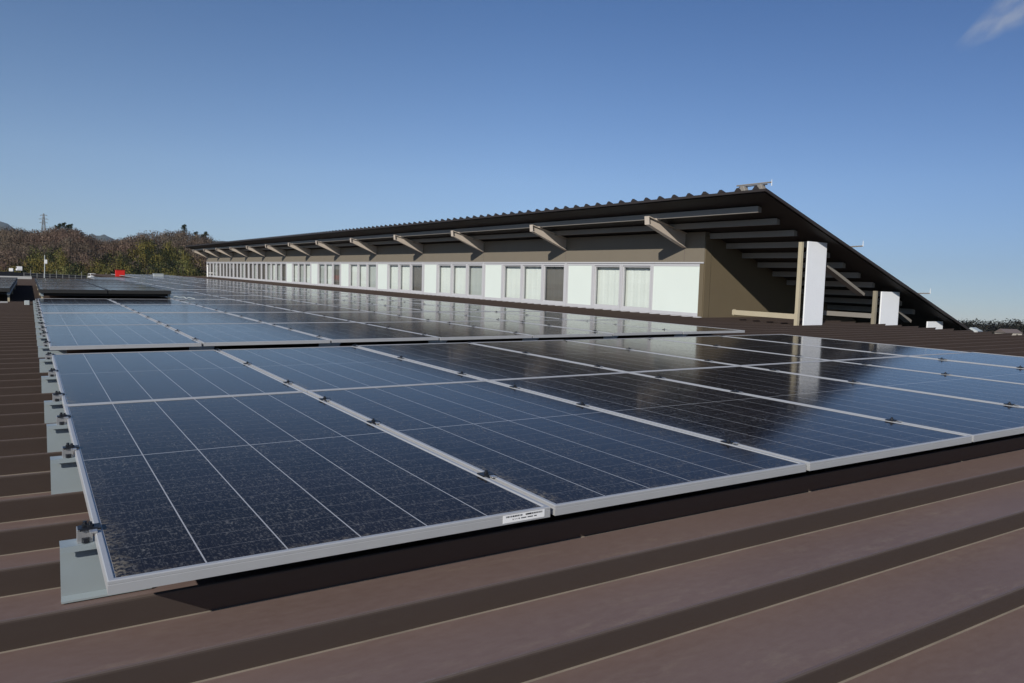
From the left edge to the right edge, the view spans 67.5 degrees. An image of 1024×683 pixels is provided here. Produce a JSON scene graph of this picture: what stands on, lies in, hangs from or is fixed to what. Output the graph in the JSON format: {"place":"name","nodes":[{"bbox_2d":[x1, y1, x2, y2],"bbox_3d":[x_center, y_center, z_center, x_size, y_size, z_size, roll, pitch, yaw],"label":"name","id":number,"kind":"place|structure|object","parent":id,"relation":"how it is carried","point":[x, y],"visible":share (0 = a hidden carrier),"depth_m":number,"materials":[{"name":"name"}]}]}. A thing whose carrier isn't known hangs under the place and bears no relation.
{"place":"outdoors","nodes":[
{"label":"outdoors","id":0,"kind":"place"},
{"bbox_2d":[1,240,205,275],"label":"hill","id":1,"kind":"structure","parent":0,"point":[105,260],"depth_m":290.81,"materials":[{"name":"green plant"}]},
{"bbox_2d":[1,254,203,275],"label":"rusty brush","id":2,"kind":"object","parent":1,"relation":"on","point":[73,268],"visible":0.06,"depth_m":258.55,"materials":[{"name":"brown plant"}]},
{"bbox_2d":[0,239,206,278],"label":"bamboo grove","id":3,"kind":"object","parent":1,"relation":"on","point":[63,269],"visible":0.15,"depth_m":267.34,"materials":[{"name":"green plant"}]},
{"bbox_2d":[3,237,206,278],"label":"evergreen thicket","id":4,"kind":"object","parent":1,"relation":"on","point":[126,260],"visible":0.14,"depth_m":273.76,"materials":[{"name":"green plant"}]},
{"bbox_2d":[0,226,221,273],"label":"bare woodland","id":5,"kind":"object","parent":1,"relation":"on","point":[79,241],"visible":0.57,"depth_m":305.36,"materials":[{"name":"brown plant"}]},
{"bbox_2d":[0,221,225,243],"bbox_3d":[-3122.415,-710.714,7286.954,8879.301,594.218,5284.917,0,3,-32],"label":"mountains","id":6,"kind":"structure","parent":0,"point":[103,236],"depth_m":6663.04,"materials":[{"name":"green plant"}]},
{"bbox_2d":[0,0,1023,324],"label":"sky","id":7,"kind":"structure","parent":0,"point":[896,127],"materials":[{"name":"blue"}]},
{"label":"ground","id":8,"kind":"structure","parent":0,"visible":0},
{"bbox_2d":[0,271,85,278],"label":"terrace","id":9,"kind":"structure","parent":8,"relation":"on","point":[2,273],"depth_m":147.38,"materials":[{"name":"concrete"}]},
{"bbox_2d":[0,274,1023,682],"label":"building","id":10,"kind":"structure","parent":8,"relation":"on","point":[906,568],"depth_m":1.75,"materials":[{"name":"brown metal"}]},
{"bbox_2d":[36,322,42,330],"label":"mounting bracket","id":11,"kind":"object","parent":10,"relation":"attached to","point":[38,327],"visible":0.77,"depth_m":7.19,"materials":[{"name":"metal"}]},
{"bbox_2d":[40,312,159,325],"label":"solar panel","id":12,"kind":"object","parent":11,"relation":"on","point":[92,318],"visible":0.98,"depth_m":8.02,"materials":[{"name":"glass"}]},
{"bbox_2d":[39,352,53,372],"bbox_3d":[-2.871,0.151,4.825,0.177,0.172,0.050,-2,6,-32],"label":"mounting bracket","id":13,"kind":"object","parent":10,"relation":"attached to","point":[46,364],"visible":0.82,"depth_m":4.79,"materials":[{"name":"metal"}]},
{"bbox_2d":[41,368,58,392],"bbox_3d":[-2.416,0.226,4.104,0.177,0.173,0.050,-2,6,-32],"label":"mounting bracket","id":14,"kind":"object","parent":10,"relation":"attached to","point":[49,383],"visible":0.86,"depth_m":4.07,"materials":[{"name":"metal"}]},
{"bbox_2d":[38,340,66,357],"bbox_3d":[-3.326,0.076,5.547,0.177,0.173,0.050,-2,6,-32],"label":"mounting bracket","id":15,"kind":"object","parent":10,"relation":"attached to","point":[43,350],"visible":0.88,"depth_m":5.52,"materials":[{"name":"metal"}]},
{"bbox_2d":[41,324,201,349],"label":"solar panel","id":16,"kind":"object","parent":15,"relation":"on","point":[69,337],"visible":1,"depth_m":6.08,"materials":[{"name":"glass"}]},
{"bbox_2d":[44,391,66,422],"bbox_3d":[-1.961,0.301,3.382,0.177,0.172,0.050,-2,6,-32],"label":"mounting bracket","id":17,"kind":"object","parent":10,"relation":"attached to","point":[53,408],"visible":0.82,"depth_m":3.35,"materials":[{"name":"metal"}]},
{"bbox_2d":[46,350,303,408],"bbox_3d":[-1.959,0.163,4.229,1.013,0.043,2.030,-2,6,-32],"label":"solar panel","id":18,"kind":"object","parent":17,"relation":"on","point":[96,378],"visible":0.99,"depth_m":3.98,"materials":[{"name":"glass"}]},
{"bbox_2d":[46,412,71,452],"bbox_3d":[-1.657,0.351,2.901,0.177,0.172,0.050,-2,6,-32],"label":"mounting bracket","id":19,"kind":"object","parent":10,"relation":"attached to","point":[58,437],"visible":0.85,"depth_m":2.87,"materials":[{"name":"metal"}]},
{"bbox_2d":[50,443,82,494],"bbox_3d":[-1.354,0.401,2.420,0.177,0.172,0.050,-2,6,-32],"label":"mounting bracket","id":20,"kind":"object","parent":10,"relation":"attached to","point":[65,477],"visible":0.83,"depth_m":2.39,"materials":[{"name":"metal"}]},
{"bbox_2d":[36,285,169,298],"bbox_3d":[-9.574,-1.146,17.333,1.960,0.229,10.125,-2,6,-32],"label":"support frame","id":21,"kind":"object","parent":10,"relation":"on","point":[81,294],"visible":0.22,"depth_m":13.01,"materials":[{"name":"metal"}]},
{"bbox_2d":[35,283,96,287],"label":"solar panel","id":22,"kind":"object","parent":21,"relation":"on","point":[48,284],"visible":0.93,"depth_m":15.36,"materials":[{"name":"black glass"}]},
{"bbox_2d":[37,286,106,293],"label":"solar panel","id":23,"kind":"object","parent":21,"relation":"on","point":[62,289],"visible":1,"depth_m":12.94,"materials":[{"name":"blue glass"}]},
{"bbox_2d":[92,284,154,287],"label":"solar panel","id":24,"kind":"object","parent":21,"relation":"on","point":[111,285],"visible":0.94,"depth_m":15.85,"materials":[{"name":"blue glass"}]},
{"bbox_2d":[100,287,170,293],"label":"solar panel","id":25,"kind":"object","parent":21,"relation":"on","point":[131,290],"visible":0.98,"depth_m":13.45,"materials":[{"name":"blue glass"}]},
{"bbox_2d":[59,521,149,603],"bbox_3d":[-0.899,0.476,1.698,0.177,0.173,0.050,-2,6,-32],"label":"mounting bracket","id":26,"kind":"object","parent":10,"relation":"attached to","point":[81,576],"visible":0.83,"depth_m":1.67,"materials":[{"name":"metal"}]},
{"bbox_2d":[58,392,549,594],"bbox_3d":[-0.872,0.343,2.506,1.013,0.042,2.032,-2,6,-32],"label":"solar panel","id":27,"kind":"object","parent":26,"relation":"on","point":[181,490],"visible":1,"depth_m":2.03,"materials":[{"name":"glass"}]},
{"bbox_2d":[109,299,188,303],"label":"solar panel","id":28,"kind":"object","parent":10,"relation":"on","point":[145,301],"visible":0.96,"depth_m":12.16,"materials":[{"name":"glass"}]},
{"bbox_2d":[120,304,222,313],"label":"solar panel","id":29,"kind":"object","parent":10,"relation":"on","point":[165,308],"visible":0.97,"depth_m":10.29,"materials":[{"name":"glass"}]},
{"bbox_2d":[158,295,227,298],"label":"solar panel","id":30,"kind":"object","parent":10,"relation":"on","point":[201,296],"visible":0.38,"depth_m":14.42,"materials":[{"name":"glass"}]},
{"bbox_2d":[138,312,262,324],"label":"solar panel","id":31,"kind":"object","parent":10,"relation":"on","point":[189,318],"visible":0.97,"depth_m":8.52,"materials":[{"name":"glass"}]},
{"bbox_2d":[189,346,213,349],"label":"mounting bracket","id":32,"kind":"object","parent":10,"relation":"on","point":[203,348],"visible":0.35,"depth_m":5.83,"materials":[{"name":"metal"}]},
{"bbox_2d":[164,323,329,345],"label":"solar panel","id":33,"kind":"object","parent":32,"relation":"on","point":[224,334],"visible":0.98,"depth_m":6.62,"materials":[{"name":"glass"}]},
{"bbox_2d":[174,299,259,304],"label":"solar panel","id":34,"kind":"object","parent":10,"relation":"on","point":[214,301],"visible":0.95,"depth_m":12.63,"materials":[{"name":"glass"}]},
{"bbox_2d":[193,291,259,295],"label":"solar panel","id":35,"kind":"object","parent":10,"relation":"on","point":[223,293],"visible":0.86,"depth_m":16.61,"materials":[{"name":"glass"}]},
{"bbox_2d":[195,304,296,312],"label":"solar panel","id":36,"kind":"object","parent":10,"relation":"on","point":[243,308],"visible":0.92,"depth_m":10.87,"materials":[{"name":"glass"}]},
{"bbox_2d":[212,295,285,299],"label":"solar panel","id":37,"kind":"object","parent":10,"relation":"on","point":[232,297],"visible":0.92,"depth_m":15.08,"materials":[{"name":"glass"}]},
{"bbox_2d":[240,292,302,295],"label":"solar panel","id":38,"kind":"object","parent":10,"relation":"on","point":[272,294],"visible":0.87,"depth_m":17.19,"materials":[{"name":"glass"}]},
{"bbox_2d":[233,299,320,304],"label":"solar panel","id":39,"kind":"object","parent":10,"relation":"on","point":[273,302],"visible":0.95,"depth_m":13.17,"materials":[{"name":"glass"}]},
{"bbox_2d":[224,311,352,322],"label":"solar panel","id":40,"kind":"object","parent":10,"relation":"on","point":[283,317],"visible":0.94,"depth_m":9.10,"materials":[{"name":"glass"}]},
{"bbox_2d":[261,295,336,299],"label":"solar panel","id":41,"kind":"object","parent":10,"relation":"on","point":[299,297],"visible":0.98,"depth_m":15.34,"materials":[{"name":"glass"}]},
{"bbox_2d":[266,305,369,311],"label":"solar panel","id":42,"kind":"object","parent":10,"relation":"on","point":[313,308],"visible":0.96,"depth_m":11.35,"materials":[{"name":"glass"}]},
{"bbox_2d":[319,342,339,346],"bbox_3d":[-1.522,0.074,6.380,0.177,0.128,0.050,-2,6,-32],"label":"mounting bracket","id":43,"kind":"object","parent":10,"relation":"on","point":[330,344],"visible":0.36,"depth_m":6.36,"materials":[{"name":"metal"}]},
{"bbox_2d":[268,322,438,342],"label":"solar panel","id":44,"kind":"object","parent":43,"relation":"on","point":[337,332],"visible":0.98,"depth_m":7.17,"materials":[{"name":"glass"}]},
{"bbox_2d":[295,300,376,304],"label":"solar panel","id":45,"kind":"object","parent":10,"relation":"on","point":[333,302],"visible":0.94,"depth_m":13.62,"materials":[{"name":"glass"}]},
{"bbox_2d":[313,296,380,299],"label":"solar panel","id":46,"kind":"object","parent":10,"relation":"on","point":[345,298],"visible":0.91,"depth_m":16.06,"materials":[{"name":"glass"}]},
{"bbox_2d":[214,346,484,392],"bbox_3d":[-1.113,0.140,4.762,1.013,0.042,2.030,-1,6,-32],"label":"solar panel","id":47,"kind":"object","parent":10,"relation":"on","point":[305,369],"visible":0.96,"depth_m":4.54,"materials":[{"name":"glass"}]},
{"bbox_2d":[325,293,390,296],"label":"solar panel","id":48,"kind":"object","parent":10,"relation":"on","point":[351,294],"visible":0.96,"depth_m":18.30,"materials":[{"name":"glass"}]},
{"bbox_2d":[304,312,429,321],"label":"solar panel","id":49,"kind":"object","parent":10,"relation":"on","point":[364,317],"visible":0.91,"depth_m":9.62,"materials":[{"name":"glass"}]},
{"bbox_2d":[327,304,432,311],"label":"solar panel","id":50,"kind":"object","parent":10,"relation":"on","point":[377,308],"visible":0.8,"depth_m":11.90,"materials":[{"name":"glass"}]},
{"bbox_2d":[345,300,426,304],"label":"solar panel","id":51,"kind":"object","parent":10,"relation":"on","point":[383,302],"visible":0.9,"depth_m":14.27,"materials":[{"name":"glass"}]},
{"bbox_2d":[352,296,422,299],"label":"solar panel","id":52,"kind":"object","parent":10,"relation":"on","point":[390,298],"visible":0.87,"depth_m":16.62,"materials":[{"name":"glass"}]},
{"bbox_2d":[390,300,474,304],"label":"solar panel","id":53,"kind":"object","parent":10,"relation":"on","point":[429,302],"visible":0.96,"depth_m":14.81,"materials":[{"name":"glass"}]},
{"bbox_2d":[427,340,446,342],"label":"mounting bracket","id":54,"kind":"object","parent":10,"relation":"on","point":[437,341],"visible":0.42,"depth_m":6.89,"materials":[{"name":"metal"}]},
{"bbox_2d":[359,321,531,339],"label":"solar panel","id":55,"kind":"object","parent":54,"relation":"on","point":[445,331],"visible":0.98,"depth_m":7.72,"materials":[{"name":"glass"}]},
{"bbox_2d":[385,305,490,311],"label":"solar panel","id":56,"kind":"object","parent":10,"relation":"on","point":[435,308],"visible":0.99,"depth_m":12.38,"materials":[{"name":"glass"}]},
{"bbox_2d":[374,311,507,320],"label":"solar panel","id":57,"kind":"object","parent":10,"relation":"on","point":[435,316],"visible":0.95,"depth_m":10.14,"materials":[{"name":"glass"}]},
{"bbox_2d":[438,305,537,311],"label":"solar panel","id":58,"kind":"object","parent":10,"relation":"on","point":[491,308],"visible":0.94,"depth_m":13.02,"materials":[{"name":"glass"}]},
{"bbox_2d":[352,342,624,380],"bbox_3d":[-0.265,0.115,5.291,1.013,0.042,2.030,-1,6,-32],"label":"solar panel","id":59,"kind":"object","parent":10,"relation":"on","point":[485,363],"visible":0.98,"depth_m":5.10,"materials":[{"name":"glass"}]},
{"bbox_2d":[438,311,567,320],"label":"solar panel","id":60,"kind":"object","parent":10,"relation":"on","point":[501,316],"visible":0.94,"depth_m":10.72,"materials":[{"name":"glass"}]},
{"bbox_2d":[522,338,538,340],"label":"mounting bracket","id":61,"kind":"object","parent":10,"relation":"on","point":[529,339],"visible":0.36,"depth_m":7.43,"materials":[{"name":"metal"}]},
{"bbox_2d":[438,321,611,337],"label":"solar panel","id":62,"kind":"object","parent":61,"relation":"on","point":[539,331],"visible":1,"depth_m":8.27,"materials":[{"name":"glass"}]},
{"bbox_2d":[308,380,805,515],"bbox_3d":[-0.026,0.318,3.038,1.013,0.044,2.030,-1,6,-32],"label":"solar panel","id":63,"kind":"object","parent":10,"relation":"on","point":[558,456],"visible":0.99,"depth_m":2.64,"materials":[{"name":"glass"}]},
{"bbox_2d":[495,311,629,319],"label":"solar panel","id":64,"kind":"object","parent":10,"relation":"on","point":[568,316],"visible":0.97,"depth_m":11.21,"materials":[{"name":"glass"}]},
{"bbox_2d":[185,186,973,331],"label":"clerestory building","id":65,"kind":"structure","parent":10,"relation":"on","point":[755,251],"depth_m":15.16,"materials":[{"name":"metal"}]},
{"bbox_2d":[304,263,309,284],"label":"window","id":66,"kind":"structure","parent":65,"relation":"in","point":[306,265],"depth_m":33.21,"materials":[{"name":"white glass"}]},
{"bbox_2d":[311,263,317,284],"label":"wall panel","id":67,"kind":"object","parent":65,"relation":"in","point":[314,266],"depth_m":32.08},
{"bbox_2d":[318,263,324,285],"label":"window","id":68,"kind":"structure","parent":65,"relation":"in","point":[321,266],"depth_m":31.59,"materials":[{"name":"white glass"}]},
{"bbox_2d":[325,263,331,286],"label":"window","id":69,"kind":"structure","parent":65,"relation":"in","point":[328,266],"depth_m":30.85,"materials":[{"name":"white glass"}]},
{"bbox_2d":[332,263,339,286],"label":"window","id":70,"kind":"structure","parent":65,"relation":"in","point":[335,266],"depth_m":30.11,"materials":[{"name":"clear glass"}]},
{"bbox_2d":[341,263,348,287],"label":"wall panel","id":71,"kind":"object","parent":65,"relation":"in","point":[344,266],"depth_m":28.96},
{"bbox_2d":[349,263,357,288],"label":"window","id":72,"kind":"structure","parent":65,"relation":"in","point":[353,267],"depth_m":28.51,"materials":[{"name":"white glass"}]},
{"bbox_2d":[357,263,366,288],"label":"window","id":73,"kind":"structure","parent":65,"relation":"in","point":[362,267],"depth_m":27.73,"materials":[{"name":"white glass"}]},
{"bbox_2d":[367,263,375,289],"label":"window","id":74,"kind":"structure","parent":65,"relation":"in","point":[371,267],"depth_m":26.98,"materials":[{"name":"white glass"}]},
{"bbox_2d":[377,263,387,290],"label":"wall panel","id":75,"kind":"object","parent":65,"relation":"in","point":[382,268],"depth_m":25.92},
{"bbox_2d":[387,263,398,291],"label":"window","id":76,"kind":"structure","parent":65,"relation":"in","point":[393,268],"depth_m":25.40,"materials":[{"name":"white glass"}]},
{"bbox_2d":[398,263,409,292],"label":"window","id":77,"kind":"structure","parent":65,"relation":"in","point":[404,268],"depth_m":24.64,"materials":[{"name":"white glass"}]},
{"bbox_2d":[410,263,421,293],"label":"window","id":78,"kind":"structure","parent":65,"relation":"in","point":[415,268],"depth_m":23.89,"materials":[{"name":"grey glass"}]},
{"bbox_2d":[423,263,436,294],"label":"wall panel","id":79,"kind":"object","parent":65,"relation":"in","point":[430,269],"depth_m":22.82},
{"bbox_2d":[437,263,450,295],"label":"window","id":80,"kind":"structure","parent":65,"relation":"in","point":[443,269],"depth_m":22.28,"materials":[{"name":"white glass"}]},
{"bbox_2d":[451,263,466,296],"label":"window","id":81,"kind":"structure","parent":65,"relation":"in","point":[458,270],"depth_m":21.52,"materials":[{"name":"white glass"}]},
{"bbox_2d":[466,263,482,298],"bbox_3d":[-0.946,-1.635,20.593,0.151,0.940,0.889,-2,6,-32],"label":"window","id":82,"kind":"structure","parent":65,"relation":"in","point":[474,273],"depth_m":20.76,"materials":[{"name":"white glass"}]},
{"bbox_2d":[484,263,501,299],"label":"wall panel","id":83,"kind":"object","parent":65,"relation":"in","point":[493,271],"depth_m":19.73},
{"bbox_2d":[502,263,521,301],"bbox_3d":[0.047,-1.471,19.018,0.151,0.940,0.889,-2,6,-32],"label":"window","id":84,"kind":"structure","parent":65,"relation":"in","point":[511,272],"depth_m":19.15,"materials":[{"name":"white glass"}]},
{"bbox_2d":[521,263,542,303],"bbox_3d":[0.523,-1.392,18.264,0.151,0.940,0.889,-2,6,-32],"label":"window","id":85,"kind":"structure","parent":65,"relation":"in","point":[531,273],"depth_m":18.39,"materials":[{"name":"white glass"}]},
{"bbox_2d":[541,263,564,304],"bbox_3d":[0.998,-1.314,17.510,0.151,0.940,0.889,-2,6,-32],"label":"window","id":86,"kind":"structure","parent":65,"relation":"in","point":[553,274],"depth_m":17.64,"materials":[{"name":"grey glass"}]},
{"bbox_2d":[566,263,592,307],"bbox_3d":[1.487,-1.226,16.655,0.066,0.940,0.914,-2,6,-32],"label":"window","id":87,"kind":"structure","parent":65,"relation":"in","point":[579,275],"depth_m":16.64,"materials":[{"name":"white glass"}]},
{"bbox_2d":[592,263,620,309],"bbox_3d":[2.010,-1.147,15.907,0.151,0.940,0.904,-2,6,-32],"label":"window","id":88,"kind":"structure","parent":65,"relation":"in","point":[606,276],"depth_m":16.01,"materials":[{"name":"white glass"}]},
{"bbox_2d":[619,263,651,311],"bbox_3d":[2.493,-1.067,15.140,0.151,0.940,0.904,-2,6,-32],"label":"window","id":89,"kind":"structure","parent":65,"relation":"in","point":[636,278],"depth_m":15.23,"materials":[{"name":"white glass"}]},
{"bbox_2d":[650,263,699,315],"bbox_3d":[3.043,-0.970,14.188,0.066,0.940,1.289,-2,6,-32],"label":"window","id":90,"kind":"structure","parent":65,"relation":"in","point":[674,287],"depth_m":14.18,"materials":[{"name":"white glass"}]},
{"bbox_2d":[467,340,737,372],"bbox_3d":[0.581,0.092,5.824,1.013,0.043,2.030,-2,6,-32],"label":"solar panel","id":91,"kind":"object","parent":10,"relation":"on","point":[617,359],"visible":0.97,"depth_m":5.65,"materials":[{"name":"glass"}]},
{"bbox_2d":[603,336,617,338],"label":"mounting bracket","id":92,"kind":"object","parent":10,"relation":"on","point":[609,337],"visible":0.36,"depth_m":7.96,"materials":[{"name":"metal"}]},
{"bbox_2d":[510,320,682,335],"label":"solar panel","id":93,"kind":"object","parent":92,"relation":"on","point":[617,330],"visible":0.98,"depth_m":8.81,"materials":[{"name":"glass"}]},
{"bbox_2d":[674,334,687,336],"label":"mounting bracket","id":94,"kind":"object","parent":10,"relation":"on","point":[679,335],"visible":0.4,"depth_m":8.49,"materials":[{"name":"metal"}]},
{"bbox_2d":[580,320,744,333],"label":"solar panel","id":95,"kind":"object","parent":94,"relation":"on","point":[688,329],"visible":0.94,"depth_m":9.33,"materials":[{"name":"glass"}]},
{"bbox_2d":[566,338,829,365],"bbox_3d":[1.428,0.069,6.355,1.013,0.044,2.030,-2,6,-32],"label":"solar panel","id":96,"kind":"object","parent":10,"relation":"on","point":[733,356],"visible":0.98,"depth_m":6.19,"materials":[{"name":"glass"}]},
{"bbox_2d":[490,372,971,470],"bbox_3d":[0.822,0.295,3.568,1.013,0.043,2.030,-2,6,-32],"label":"solar panel","id":97,"kind":"object","parent":10,"relation":"on","point":[814,438],"visible":0.99,"depth_m":3.22,"materials":[{"name":"glass"}]},
{"bbox_2d":[647,336,902,360],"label":"solar panel","id":98,"kind":"object","parent":10,"relation":"on","point":[818,352],"visible":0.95,"depth_m":6.75,"materials":[{"name":"glass"}]},
{"bbox_2d":[630,366,1023,441],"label":"solar panel","id":99,"kind":"object","parent":10,"relation":"on","point":[976,420],"visible":0.98,"depth_m":3.87,"materials":[{"name":"glass"}]},
{"bbox_2d":[719,334,963,355],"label":"solar panel","id":100,"kind":"object","parent":10,"relation":"on","point":[860,346],"visible":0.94,"depth_m":7.30,"materials":[{"name":"glass"}]},
{"bbox_2d":[744,360,1023,406],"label":"solar panel","id":101,"kind":"object","parent":10,"relation":"on","point":[998,392],"visible":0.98,"depth_m":4.71,"materials":[{"name":"glass"}]},
{"bbox_2d":[834,356,1023,383],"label":"solar panel","id":102,"kind":"object","parent":10,"relation":"on","point":[986,371],"visible":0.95,"depth_m":5.51,"materials":[{"name":"glass"}]},
{"bbox_2d":[912,352,1023,367],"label":"solar panel","id":103,"kind":"object","parent":10,"relation":"on","point":[995,359],"visible":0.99,"depth_m":6.23,"materials":[{"name":"glass"}]},
{"label":"bracket","id":104,"kind":"object","parent":10,"relation":"attached to","visible":0},
{"bbox_2d":[37,304,135,312],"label":"solar panel","id":105,"kind":"object","parent":104,"relation":"on","point":[81,308],"visible":0.97,"depth_m":9.77,"materials":[{"name":"glass"}]},
{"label":"bracket","id":106,"kind":"object","parent":10,"relation":"attached to","visible":0},
{"bbox_2d":[37,298,116,303],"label":"solar panel","id":107,"kind":"object","parent":106,"relation":"on","point":[68,301],"visible":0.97,"depth_m":11.61,"materials":[{"name":"glass"}]},
{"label":"hill","id":108,"kind":"structure","parent":0,"visible":0},
{"bbox_2d":[958,318,1023,334],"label":"distant woodland","id":109,"kind":"object","parent":108,"relation":"on","point":[1015,324],"visible":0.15,"depth_m":548.09,"materials":[{"name":"green plant"}]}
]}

